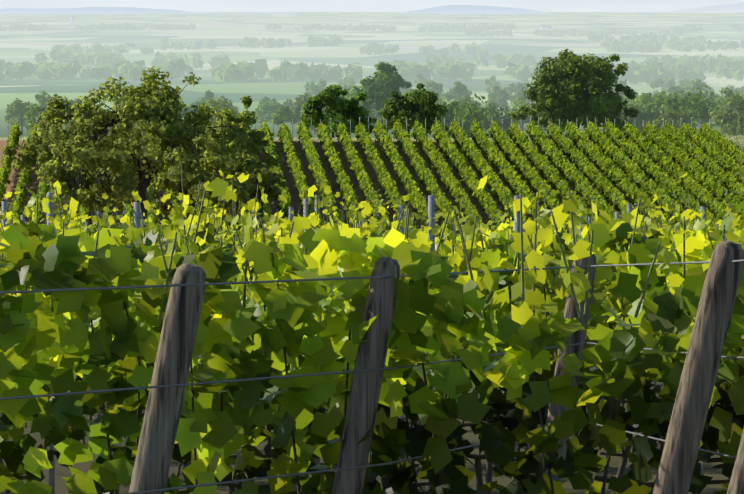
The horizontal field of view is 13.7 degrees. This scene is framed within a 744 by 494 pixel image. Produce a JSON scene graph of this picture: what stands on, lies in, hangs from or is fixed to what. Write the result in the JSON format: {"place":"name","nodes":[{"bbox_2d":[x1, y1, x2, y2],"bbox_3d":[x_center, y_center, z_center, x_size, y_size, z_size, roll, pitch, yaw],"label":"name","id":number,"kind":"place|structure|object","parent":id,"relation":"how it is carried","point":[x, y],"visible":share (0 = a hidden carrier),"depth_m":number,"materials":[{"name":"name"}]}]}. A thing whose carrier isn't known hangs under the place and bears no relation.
{"place":"outdoors","nodes":[
{"label":"outdoors","id":0,"kind":"place"},
{"bbox_2d":[0,5,554,13],"bbox_3d":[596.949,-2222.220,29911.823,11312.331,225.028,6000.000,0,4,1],"label":"ridge","id":1,"kind":"structure","parent":0,"point":[464,9],"depth_m":29505.94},
{"bbox_2d":[0,12,743,493],"bbox_3d":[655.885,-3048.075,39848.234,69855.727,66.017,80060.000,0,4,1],"label":"terrain","id":2,"kind":"structure","parent":0,"point":[226,30],"depth_m":4043.90,"materials":[{"name":"green plant"}]},
{"bbox_2d":[2,94,90,176],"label":"tree","id":3,"kind":"object","parent":2,"relation":"on","point":[39,157],"depth_m":309.37,"materials":[{"name":"green plant"}]},
{"bbox_2d":[36,123,138,224],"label":"tree","id":4,"kind":"object","parent":2,"relation":"on","point":[117,194],"depth_m":267.10,"materials":[{"name":"green plant"}]},
{"bbox_2d":[19,66,251,229],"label":"tree","id":5,"kind":"object","parent":2,"relation":"on","point":[148,109],"depth_m":282.25,"materials":[{"name":"green plant"}]},
{"bbox_2d":[152,134,250,215],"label":"tree","id":6,"kind":"object","parent":2,"relation":"on","point":[193,174],"depth_m":271.42,"materials":[{"name":"green plant"}]},
{"bbox_2d":[205,95,284,224],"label":"tree","id":7,"kind":"object","parent":2,"relation":"on","point":[253,146],"depth_m":299.45,"materials":[{"name":"green plant"}]},
{"bbox_2d":[233,158,287,227],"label":"tree","id":8,"kind":"object","parent":2,"relation":"on","point":[269,176],"depth_m":290.38,"materials":[{"name":"green plant"}]},
{"bbox_2d":[70,16,551,31],"bbox_3d":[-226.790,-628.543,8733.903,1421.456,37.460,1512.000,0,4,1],"label":"village walls","id":9,"kind":"structure","parent":2,"relation":"on","point":[72,21],"depth_m":9484.73,"materials":[{"name":"paint"}]},
{"bbox_2d":[172,25,551,29],"bbox_3d":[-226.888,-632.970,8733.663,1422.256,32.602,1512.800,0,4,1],"label":"village roofs","id":10,"kind":"structure","parent":9,"relation":"on","point":[540,26],"depth_m":8068.72,"materials":[{"name":"tile"}]},
{"bbox_2d":[299,84,373,137],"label":"tree","id":11,"kind":"object","parent":2,"relation":"on","point":[329,116],"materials":[{"name":"green plant"}]},
{"bbox_2d":[0,254,734,493],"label":"vine trunks","id":12,"kind":"object","parent":2,"relation":"on","point":[489,469],"visible":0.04,"depth_m":11.78,"materials":[{"name":"brown plant"}]},
{"bbox_2d":[2,116,740,241],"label":"vineyard posts","id":13,"kind":"object","parent":2,"relation":"on","point":[444,129],"visible":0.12,"depth_m":360.68,"materials":[{"name":"wood"}]},
{"bbox_2d":[0,170,743,493],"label":"leaves","id":14,"kind":"object","parent":2,"relation":"on","point":[60,347],"visible":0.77,"depth_m":9.57,"materials":[{"name":"green plant"}]},
{"bbox_2d":[0,118,743,242],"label":"vineyard rows","id":15,"kind":"object","parent":2,"relation":"on","point":[703,176],"visible":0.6,"depth_m":325.91,"materials":[{"name":"green plant"}]},
{"bbox_2d":[0,22,743,83],"bbox_3d":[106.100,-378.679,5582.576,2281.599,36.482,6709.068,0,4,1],"label":"trees","id":16,"kind":"object","parent":2,"relation":"on","point":[103,60],"visible":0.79,"depth_m":3142.61,"materials":[{"name":"green plant"}]},
{"bbox_2d":[2,192,743,493],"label":"steel posts","id":17,"kind":"object","parent":2,"relation":"on","point":[431,205],"visible":0.12,"depth_m":22.72,"materials":[{"name":"grey metal"}]},
{"bbox_2d":[4,73,743,137],"bbox_3d":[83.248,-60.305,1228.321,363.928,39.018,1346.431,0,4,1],"label":"trees","id":18,"kind":"object","parent":2,"relation":"on","point":[684,95],"materials":[{"name":"green plant"}]},
{"bbox_2d":[347,62,411,124],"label":"tree","id":19,"kind":"object","parent":2,"relation":"on","point":[387,81],"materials":[{"name":"green plant"}]},
{"bbox_2d":[372,83,448,137],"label":"tree","id":20,"kind":"object","parent":2,"relation":"on","point":[423,97],"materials":[{"name":"green plant"}]},
{"bbox_2d":[129,240,743,493],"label":"wooden posts","id":21,"kind":"object","parent":2,"relation":"on","point":[682,440],"visible":0.81,"depth_m":8.98,"materials":[{"name":"grey wood"}]},
{"bbox_2d":[0,259,743,493],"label":"wires","id":22,"kind":"object","parent":21,"relation":"attached to","point":[212,382],"visible":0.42,"depth_m":9.00,"materials":[{"name":"grey metal"}]},
{"bbox_2d":[508,49,639,132],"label":"tree","id":23,"kind":"object","parent":2,"relation":"on","point":[562,102],"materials":[{"name":"green plant"}]},
{"bbox_2d":[723,134,743,151],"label":"pale grass","id":24,"kind":"structure","parent":2,"relation":"on","point":[738,140],"depth_m":357.12,"materials":[{"name":"plant"}]},
{"bbox_2d":[0,164,743,322],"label":"shoots","id":25,"kind":"object","parent":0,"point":[469,270],"visible":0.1,"depth_m":11.93,"materials":[{"name":"green plant"}]},
{"bbox_2d":[0,0,743,11],"bbox_3d":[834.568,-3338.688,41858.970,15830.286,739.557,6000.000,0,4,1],"label":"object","id":26,"kind":"structure","parent":0,"point":[405,5],"depth_m":40659.87,"materials":[{"name":"white"}]},
{"bbox_2d":[604,3,743,12],"bbox_3d":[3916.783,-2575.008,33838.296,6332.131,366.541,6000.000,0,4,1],"label":"ridge","id":27,"kind":"structure","parent":0,"point":[733,8],"depth_m":33495.53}
]}

